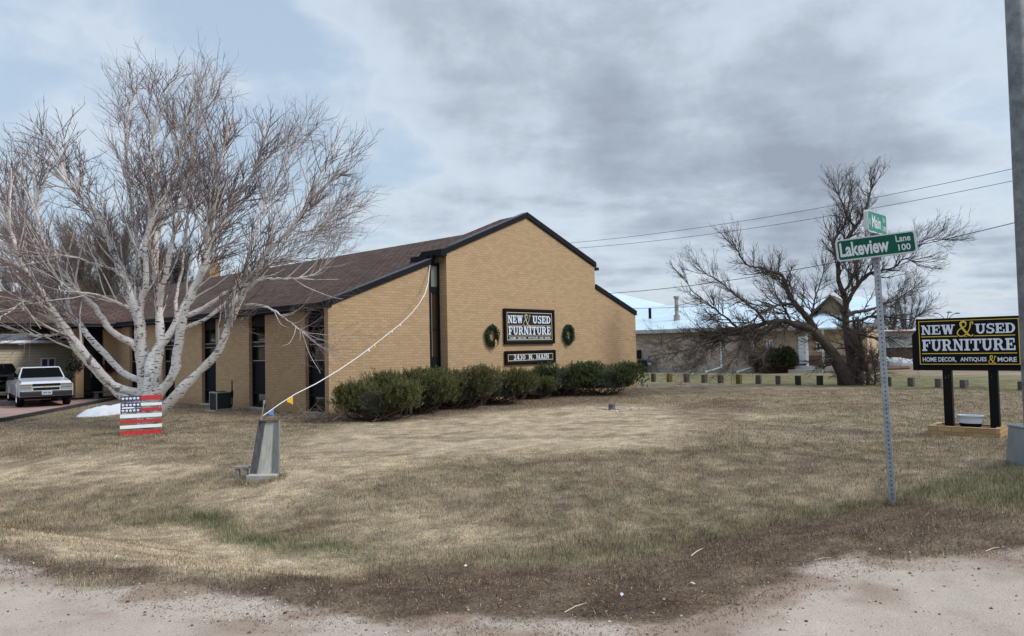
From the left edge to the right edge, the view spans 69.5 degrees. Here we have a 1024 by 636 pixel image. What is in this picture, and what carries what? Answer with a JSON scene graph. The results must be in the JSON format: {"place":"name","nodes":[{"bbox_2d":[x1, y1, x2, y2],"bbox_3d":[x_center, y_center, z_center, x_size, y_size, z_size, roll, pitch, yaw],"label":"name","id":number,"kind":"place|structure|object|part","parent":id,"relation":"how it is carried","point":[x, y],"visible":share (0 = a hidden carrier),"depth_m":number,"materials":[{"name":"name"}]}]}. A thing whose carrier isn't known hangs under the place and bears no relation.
{"place":"outdoors","nodes":[
{"label":"outdoors","id":0,"kind":"place"},
{"bbox_2d":[0,398,103,417],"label":"driveway","id":1,"kind":"structure","parent":0,"point":[32,405],"depth_m":26.32,"materials":[{"name":"concrete"}]},
{"bbox_2d":[0,363,15,393],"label":"pickup truck","id":2,"kind":"object","parent":1,"relation":"on","point":[7,369],"visible":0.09,"depth_m":32.65,"materials":[{"name":"black paint"}]},
{"bbox_2d":[0,401,24,405],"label":"timber beam","id":3,"kind":"structure","parent":1,"relation":"on","point":[7,403],"depth_m":26.97,"materials":[{"name":"grey wood"}]},
{"bbox_2d":[6,366,73,406],"bbox_3d":[-17.790,2.520,27.729,2.056,1.387,4.790,1,-3,-39],"label":"pickup truck","id":4,"kind":"object","parent":1,"relation":"on","point":[53,383],"visible":1,"depth_m":26.33,"materials":[{"name":"silver metal"}]},
{"bbox_3d":[-18.210,2.032,27.197,0.167,0.301,1.407,1,-3,-39],"label":"side window","id":5,"kind":"part","parent":4,"relation":"part of","materials":[{"name":"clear glass"}]},
{"bbox_2d":[0,396,117,421],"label":"driveway edging","id":6,"kind":"object","parent":1,"relation":"on","point":[16,417],"visible":0.55,"depth_m":23.94,"materials":[{"name":"grey concrete"}]},
{"bbox_2d":[92,391,110,398],"bbox_3d":[-16.567,3.167,30.245,0.400,0.340,1.000,-3,-3,42],"label":"bench","id":7,"kind":"object","parent":1,"relation":"on","point":[96,395],"visible":0.45,"depth_m":29.91,"materials":[{"name":"grey wood"}]},
{"bbox_2d":[0,0,1017,330],"label":"sky","id":8,"kind":"structure","parent":0,"point":[598,120],"materials":[{"name":"grey"}]},
{"bbox_2d":[0,386,1022,477],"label":"lawn grass","id":9,"kind":"structure","parent":0,"point":[735,395],"depth_m":17.81,"materials":[{"name":"brown plant"}]},
{"bbox_2d":[0,366,1023,635],"bbox_3d":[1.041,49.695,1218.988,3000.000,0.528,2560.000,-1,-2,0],"label":"ground","id":10,"kind":"structure","parent":0,"point":[962,602],"depth_m":7.72,"materials":[{"name":"brown plant"}]},
{"bbox_2d":[0,264,46,291],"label":"background tree","id":11,"kind":"object","parent":10,"relation":"on","point":[5,285],"visible":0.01,"depth_m":58.95,"materials":[{"name":"plant"}]},
{"bbox_2d":[0,334,71,393],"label":"garage","id":12,"kind":"structure","parent":10,"relation":"on","point":[45,352],"depth_m":38.37,"materials":[{"name":"beige"}]},
{"bbox_2d":[41,358,55,365],"bbox_3d":[-24.370,2.413,38.801,0.060,0.630,0.684,-3,-3,42],"label":"window","id":13,"kind":"structure","parent":12,"relation":"in","point":[44,361],"depth_m":38.79,"materials":[{"name":"black glass"}]},
{"bbox_2d":[52,205,134,294],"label":"background tree","id":14,"kind":"object","parent":10,"relation":"on","point":[81,276],"visible":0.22,"depth_m":59.79,"materials":[{"name":"plant"}]},
{"bbox_2d":[77,403,133,416],"bbox_3d":[-12.493,2.886,23.702,1.502,0.260,4.179,-1,-2,0],"label":"snow patch","id":15,"kind":"object","parent":10,"relation":"on","point":[106,410],"visible":0.67,"depth_m":22.19,"materials":[{"name":"white snow"}]},
{"bbox_2d":[120,393,161,435],"bbox_3d":[-8.405,2.183,16.740,0.848,0.930,0.114,0,-11,-26],"label":"pallet flag","id":16,"kind":"object","parent":10,"relation":"on","point":[141,409],"visible":0.97,"depth_m":16.68,"materials":[{"name":"multicoloured wood"}]},
{"bbox_2d":[106,231,200,295],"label":"background tree","id":17,"kind":"object","parent":10,"relation":"on","point":[178,271],"visible":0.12,"depth_m":57.81,"materials":[{"name":"plant"}]},
{"bbox_2d":[165,412,188,421],"bbox_3d":[-9.016,2.620,19.704,0.925,0.338,1.291,-1,-2,-13],"label":"fallen branch","id":18,"kind":"object","parent":10,"relation":"on","point":[178,419],"visible":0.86,"depth_m":19.69,"materials":[{"name":"brown"}]},
{"bbox_2d":[0,27,401,424],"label":"birch tree","id":19,"kind":"object","parent":10,"relation":"on","point":[45,283],"visible":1,"depth_m":18.08,"materials":[{"name":"white plant"}]},
{"bbox_2d":[205,380,235,411],"bbox_3d":[-9.082,2.434,23.048,0.700,0.959,0.704,-3,-3,42],"label":"air conditioner","id":20,"kind":"object","parent":10,"relation":"on","point":[220,401],"visible":1,"depth_m":22.92,"materials":[{"name":"metal"}]},
{"bbox_2d":[234,400,280,481],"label":"leaning post block","id":21,"kind":"structure","parent":10,"relation":"on","point":[265,463],"depth_m":10.85,"materials":[{"name":"concrete"}]},
{"bbox_2d":[227,396,402,423],"bbox_3d":[-5.013,2.440,18.973,4.452,0.894,2.509,-1,-2,0],"label":"brush pile","id":22,"kind":"object","parent":10,"relation":"on","point":[315,417],"visible":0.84,"depth_m":18.82,"materials":[{"name":"brown plant"}]},
{"bbox_2d":[0,212,636,414],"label":"furniture store","id":23,"kind":"structure","parent":10,"relation":"on","point":[481,278],"depth_m":24.61,"materials":[{"name":"beige brick"}]},
{"bbox_2d":[65,355,84,373],"bbox_3d":[-17.644,1.877,29.857,0.789,0.836,0.658,-1,-2,0],"label":"hanging basket","id":24,"kind":"object","parent":23,"relation":"hanging from","point":[72,366],"visible":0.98,"depth_m":29.75,"materials":[{"name":"green plant"}]},
{"bbox_2d":[84,329,102,396],"bbox_3d":[-17.524,1.915,30.855,0.110,2.930,0.770,-3,-3,42],"label":"door","id":25,"kind":"structure","parent":23,"relation":"in","point":[91,383],"depth_m":30.84,"materials":[{"name":"black glass"}]},
{"bbox_2d":[102,360,114,373],"bbox_3d":[-16.956,2.047,31.113,0.670,0.721,0.557,-1,-2,0],"label":"wreath","id":26,"kind":"object","parent":23,"relation":"attached to","point":[108,367],"visible":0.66,"depth_m":31.01,"materials":[{"name":"green plant"}]},
{"bbox_2d":[132,327,136,387],"bbox_3d":[-15.258,1.777,30.206,1.000,2.940,0.172,-3,-3,42],"label":"window","id":27,"kind":"structure","parent":23,"relation":"in","point":[134,370],"depth_m":30.44,"materials":[{"name":"black glass"}]},
{"bbox_2d":[161,323,174,401],"bbox_3d":[-12.879,1.693,27.934,1.080,3.050,0.320,-3,-3,42],"label":"window","id":28,"kind":"structure","parent":23,"relation":"in","point":[169,347],"depth_m":28.19,"materials":[{"name":"black glass"}]},
{"bbox_2d":[201,319,215,404],"bbox_3d":[-10.452,1.555,25.717,1.060,3.050,0.320,-3,-3,42],"label":"window","id":29,"kind":"structure","parent":23,"relation":"in","point":[210,325],"depth_m":25.88,"materials":[{"name":"black glass"}]},
{"bbox_2d":[248,315,264,409],"bbox_3d":[-8.007,1.416,23.482,1.010,3.050,0.320,-3,-3,42],"label":"window","id":30,"kind":"structure","parent":23,"relation":"in","point":[258,344],"depth_m":23.62,"materials":[{"name":"black glass"}]},
{"bbox_2d":[304,310,324,414],"bbox_3d":[-5.439,1.270,21.138,1.370,3.050,0.320,-3,-3,42],"label":"window","id":31,"kind":"structure","parent":23,"relation":"in","point":[317,391],"depth_m":21.37,"materials":[{"name":"black glass"}]},
{"bbox_2d":[263,266,429,415],"bbox_3d":[-3.070,-0.093,16.995,0.120,3.578,12.152,-1,-2,5],"label":"pennant string","id":32,"kind":"object","parent":23,"relation":"hanging from","point":[289,399],"visible":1,"depth_m":13.74,"materials":[{"name":"white fabric"}]},
{"bbox_2d":[427,255,440,405],"bbox_3d":[-2.511,0.493,23.300,0.220,4.950,0.480,-3,-3,42],"label":"window","id":33,"kind":"structure","parent":23,"relation":"in","point":[434,282],"depth_m":23.32,"materials":[{"name":"black glass"}]},
{"bbox_2d":[484,324,500,348],"bbox_3d":[-0.645,0.597,24.543,0.248,0.872,0.730,-3,-3,42],"label":"wreath","id":34,"kind":"object","parent":23,"relation":"attached to","point":[489,342],"visible":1,"depth_m":24.49,"materials":[{"name":"green plant"}]},
{"bbox_2d":[503,308,554,343],"bbox_3d":[0.636,0.299,26.024,0.090,1.220,2.680,-3,-3,42],"label":"wall sign","id":35,"kind":"object","parent":23,"relation":"attached to","point":[528,326],"visible":1,"depth_m":25.95,"materials":[{"name":"wood"}]},
{"bbox_2d":[504,350,555,364],"bbox_3d":[0.672,1.373,25.997,0.090,0.470,2.680,-3,-3,42],"label":"address sign","id":36,"kind":"object","parent":23,"relation":"attached to","point":[527,357],"visible":1,"depth_m":25.89,"materials":[{"name":"wood"}]},
{"bbox_2d":[562,324,576,344],"bbox_3d":[2.132,0.624,27.579,0.266,0.826,0.717,-3,-3,42],"label":"wreath","id":37,"kind":"object","parent":23,"relation":"attached to","point":[567,327],"visible":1,"depth_m":27.53,"materials":[{"name":"green plant"}]},
{"bbox_2d":[327,376,428,421],"bbox_3d":[-3.426,2.082,19.056,2.531,1.234,1.870,-1,-2,0],"label":"shrub","id":38,"kind":"object","parent":10,"relation":"on","point":[359,397],"visible":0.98,"depth_m":18.54,"materials":[{"name":"green plant"}]},
{"bbox_2d":[359,366,469,414],"bbox_3d":[-2.745,2.013,20.719,3.145,1.448,2.321,-1,-2,0],"label":"shrub","id":39,"kind":"object","parent":10,"relation":"on","point":[441,385],"visible":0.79,"depth_m":20.16,"materials":[{"name":"green plant"}]},
{"bbox_2d":[396,362,507,409],"bbox_3d":[-1.798,2.044,22.071,3.432,1.443,2.370,-1,-2,0],"label":"shrub","id":40,"kind":"object","parent":10,"relation":"on","point":[481,382],"visible":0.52,"depth_m":21.53,"materials":[{"name":"green plant"}]},
{"bbox_2d":[451,365,544,404],"bbox_3d":[-0.548,2.134,23.500,3.308,1.332,2.185,-1,-2,0],"label":"shrub","id":41,"kind":"object","parent":10,"relation":"on","point":[520,382],"visible":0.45,"depth_m":22.95,"materials":[{"name":"green plant"}]},
{"bbox_2d":[0,482,1023,635],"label":"straw litter","id":42,"kind":"object","parent":10,"relation":"on","point":[944,511],"visible":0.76,"depth_m":5.34,"materials":[{"name":"beige plant"}]},
{"bbox_2d":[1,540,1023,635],"bbox_3d":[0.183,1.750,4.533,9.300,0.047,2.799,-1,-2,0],"label":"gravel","id":43,"kind":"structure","parent":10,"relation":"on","point":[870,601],"depth_m":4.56,"materials":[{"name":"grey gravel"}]},
{"bbox_2d":[517,373,561,399],"bbox_3d":[0.527,2.378,25.562,2.452,0.964,1.809,-1,-2,0],"label":"shrub","id":44,"kind":"object","parent":10,"relation":"on","point":[547,385],"visible":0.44,"depth_m":25.14,"materials":[{"name":"green plant"}]},
{"bbox_2d":[532,359,608,396],"bbox_3d":[2.011,2.160,26.735,3.086,1.429,2.230,-1,-2,0],"label":"shrub","id":45,"kind":"object","parent":10,"relation":"on","point":[556,371],"visible":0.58,"depth_m":26.04,"materials":[{"name":"green plant"}]},
{"bbox_2d":[117,431,1023,505],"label":"grass tufts","id":46,"kind":"object","parent":10,"relation":"on","point":[283,474],"visible":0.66,"depth_m":10.57,"materials":[{"name":"brown plant"}]},
{"bbox_2d":[565,360,650,395],"bbox_3d":[3.370,2.167,26.839,3.123,1.366,2.626,-1,-2,0],"label":"shrub","id":47,"kind":"object","parent":10,"relation":"on","point":[623,374],"visible":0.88,"depth_m":26.05,"materials":[{"name":"green plant"}]},
{"bbox_2d":[608,404,615,409],"bbox_3d":[2.776,2.466,20.528,0.220,0.150,0.209,-1,-2,0],"label":"tree stump","id":48,"kind":"object","parent":10,"relation":"on","point":[611,406],"visible":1,"depth_m":20.45,"materials":[{"name":"grey wood"}]},
{"bbox_2d":[638,356,658,372],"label":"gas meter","id":49,"kind":"object","parent":10,"relation":"on","point":[644,362],"visible":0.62,"depth_m":46.88,"materials":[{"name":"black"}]},
{"bbox_2d":[651,373,655,381],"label":"bollard","id":50,"kind":"object","parent":10,"relation":"on","point":[653,377],"visible":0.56,"depth_m":35.17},
{"bbox_2d":[667,373,671,381],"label":"bollard","id":51,"kind":"object","parent":10,"relation":"on","point":[669,377],"visible":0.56,"depth_m":34.60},
{"bbox_2d":[683,373,689,381],"bbox_3d":[8.070,2.801,34.125,0.218,0.504,0.204,0,-3,-31],"label":"bollard","id":52,"kind":"object","parent":10,"relation":"on","point":[686,379],"visible":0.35,"depth_m":34.05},
{"bbox_2d":[701,374,706,382],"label":"bollard","id":53,"kind":"object","parent":10,"relation":"on","point":[703,379],"visible":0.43,"depth_m":33.30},
{"bbox_2d":[717,375,723,382],"bbox_3d":[9.280,2.754,32.865,0.192,0.449,0.191,0,-3,-27],"label":"bollard","id":54,"kind":"object","parent":10,"relation":"on","point":[719,381],"visible":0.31,"depth_m":32.79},
{"bbox_2d":[736,374,741,383],"bbox_3d":[9.877,2.695,32.140,0.201,0.485,0.199,1,-3,-42],"label":"bollard","id":55,"kind":"object","parent":10,"relation":"on","point":[739,381],"visible":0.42,"depth_m":32.07,"materials":[{"name":"yellow wood"}]},
{"bbox_2d":[608,291,890,372],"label":"metal hall","id":56,"kind":"structure","parent":10,"relation":"on","point":[654,313],"depth_m":47.22,"materials":[{"name":"metal"}]},
{"bbox_2d":[636,350,641,359],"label":"electric box","id":57,"kind":"object","parent":56,"relation":"attached to","point":[638,355],"visible":0.62,"depth_m":47.51,"materials":[{"name":"black metal"}]},
{"bbox_2d":[633,299,761,308],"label":"power line","id":58,"kind":"object","parent":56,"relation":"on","point":[686,306],"visible":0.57,"depth_m":43.16,"materials":[{"name":"grey metal"}]},
{"bbox_2d":[755,375,761,383],"bbox_3d":[10.559,2.665,31.631,0.208,0.477,0.218,-3,-3,35],"label":"bollard","id":59,"kind":"object","parent":10,"relation":"on","point":[758,379],"visible":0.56,"depth_m":31.55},
{"bbox_2d":[747,344,799,372],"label":"evergreen shrub","id":60,"kind":"object","parent":10,"relation":"on","point":[786,356],"visible":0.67,"depth_m":41.68,"materials":[{"name":"green plant"}]},
{"bbox_2d":[775,376,780,384],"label":"bollard","id":61,"kind":"object","parent":10,"relation":"on","point":[777,380],"visible":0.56,"depth_m":30.87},
{"bbox_2d":[795,376,800,384],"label":"bollard","id":62,"kind":"object","parent":10,"relation":"on","point":[797,380],"visible":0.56,"depth_m":30.19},
{"bbox_2d":[621,154,981,386],"bbox_3d":[11.215,-1.657,28.825,14.614,10.190,5.892,-1,-2,-7],"label":"old gnarled tree","id":63,"kind":"object","parent":10,"relation":"on","point":[850,371],"visible":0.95,"depth_m":28.86,"materials":[{"name":"brown plant"}]},
{"bbox_2d":[756,295,878,372],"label":"tan house","id":64,"kind":"structure","parent":10,"relation":"on","point":[805,352],"depth_m":42.78,"materials":[{"name":"paint"}]},
{"bbox_2d":[766,340,772,346],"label":"window","id":65,"kind":"structure","parent":64,"relation":"in","point":[769,342],"depth_m":43.74,"materials":[{"name":"white glass"}]},
{"bbox_2d":[798,336,805,363],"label":"door","id":66,"kind":"structure","parent":64,"relation":"in","point":[802,352],"depth_m":42.81,"materials":[{"name":"white paint"}]},
{"bbox_2d":[816,342,821,351],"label":"window","id":67,"kind":"structure","parent":64,"relation":"in","point":[819,350],"depth_m":42.34,"materials":[{"name":"white glass"}]},
{"bbox_2d":[816,375,822,384],"bbox_3d":[12.488,2.564,29.966,0.200,0.467,0.187,0,-3,-28],"label":"bollard","id":68,"kind":"object","parent":10,"relation":"on","point":[819,379],"visible":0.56,"depth_m":29.91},
{"bbox_2d":[835,209,917,503],"bbox_3d":[4.179,0.566,8.483,0.834,3.642,0.497,-1,-2,0],"label":"street sign","id":69,"kind":"object","parent":10,"relation":"on","point":[877,244],"visible":0.98,"depth_m":8.44,"materials":[{"name":"silver metal"}]},
{"bbox_2d":[873,291,901,329],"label":"distant tree","id":70,"kind":"object","parent":10,"relation":"on","point":[891,310],"visible":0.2,"depth_m":159.90,"materials":[{"name":"grey plant"}]},
{"bbox_2d":[888,377,891,385],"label":"bollard","id":71,"kind":"object","parent":10,"relation":"on","point":[889,381],"visible":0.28,"depth_m":28.12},
{"bbox_2d":[872,366,909,369],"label":"garden edging","id":72,"kind":"object","parent":10,"relation":"on","point":[897,367],"visible":0.34,"depth_m":43.35,"materials":[{"name":"red brick"}]},
{"bbox_2d":[879,357,912,366],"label":"snow patch","id":73,"kind":"object","parent":10,"relation":"on","point":[894,363],"visible":0.4,"depth_m":48.95,"materials":[{"name":"white snow"}]},
{"bbox_2d":[886,346,912,358],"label":"dark brick wall","id":74,"kind":"structure","parent":10,"relation":"on","point":[909,348],"depth_m":55.78,"materials":[{"name":"brick"}]},
{"bbox_2d":[885,329,915,346],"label":"grey hall","id":75,"kind":"structure","parent":10,"relation":"on","point":[903,334],"depth_m":61.65,"materials":[{"name":"metal"}]},
{"bbox_2d":[894,291,923,329],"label":"distant tree","id":76,"kind":"object","parent":10,"relation":"on","point":[912,310],"visible":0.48,"depth_m":149.94,"materials":[{"name":"grey plant"}]},
{"bbox_2d":[907,377,914,386],"bbox_3d":[15.013,2.447,27.775,0.204,0.423,0.203,1,-3,-41],"label":"bollard","id":77,"kind":"object","parent":10,"relation":"on","point":[910,381],"visible":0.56,"depth_m":27.71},
{"bbox_2d":[935,379,941,387],"bbox_3d":[15.512,2.409,26.867,0.200,0.407,0.190,1,-3,-44],"label":"bollard","id":78,"kind":"object","parent":10,"relation":"on","point":[938,382],"visible":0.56,"depth_m":26.80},
{"bbox_2d":[933,311,959,317],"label":"street lamp","id":79,"kind":"object","parent":10,"relation":"on","point":[948,312],"visible":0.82,"depth_m":119.98,"materials":[{"name":"grey metal"}]},
{"bbox_2d":[959,380,968,388],"bbox_3d":[15.934,2.370,26.031,0.218,0.402,0.205,0,-2,-25],"label":"bollard","id":80,"kind":"object","parent":10,"relation":"on","point":[964,384],"visible":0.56,"depth_m":25.96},
{"bbox_2d":[927,422,1007,437],"bbox_3d":[8.508,2.166,13.787,1.160,0.330,0.780,-3,-3,42],"label":"brick planter","id":81,"kind":"object","parent":10,"relation":"on","point":[941,428],"visible":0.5,"depth_m":13.53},
{"bbox_2d":[912,315,1020,427],"bbox_3d":[8.544,1.060,13.799,1.850,2.140,0.264,-3,-3,42],"label":"roadside sign","id":82,"kind":"object","parent":81,"relation":"on","point":[949,346],"visible":0.98,"depth_m":13.71,"materials":[{"name":"black paint"}]},
{"bbox_2d":[957,414,983,426],"bbox_3d":[8.481,1.909,13.662,0.448,0.235,0.278,-3,-3,42],"label":"tub planter","id":83,"kind":"object","parent":81,"relation":"on","point":[970,420],"visible":0.89,"depth_m":13.58,"materials":[{"name":"plastic"}]},
{"bbox_2d":[1004,0,1023,466],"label":"light pole","id":84,"kind":"object","parent":10,"relation":"on","point":[1014,17],"visible":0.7,"depth_m":10.47,"materials":[{"name":"grey metal"}]},
{"bbox_2d":[1017,381,1021,389],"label":"bollard","id":85,"kind":"object","parent":10,"relation":"on","point":[1019,384],"visible":0.46,"depth_m":24.64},
{"bbox_2d":[0,437,1023,613],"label":"grass","id":86,"kind":"structure","parent":0,"point":[1015,493],"depth_m":8.90,"materials":[{"name":"brown plant"}]},
{"bbox_2d":[597,408,646,411],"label":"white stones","id":87,"kind":"object","parent":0,"point":[621,409],"visible":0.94,"depth_m":20.29,"materials":[{"name":"white stone"}]},
{"bbox_2d":[573,169,1009,242],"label":"power line","id":88,"kind":"object","parent":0,"point":[805,210],"visible":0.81,"depth_m":49.20,"materials":[{"name":"grey metal"}]},
{"bbox_2d":[583,181,1010,247],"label":"power line","id":89,"kind":"object","parent":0,"point":[807,219],"visible":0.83,"depth_m":49.43,"materials":[{"name":"grey metal"}]},
{"bbox_2d":[618,223,1012,292],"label":"power line","id":90,"kind":"object","parent":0,"point":[813,266],"visible":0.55,"depth_m":42.00,"materials":[{"name":"grey metal"}]}
]}

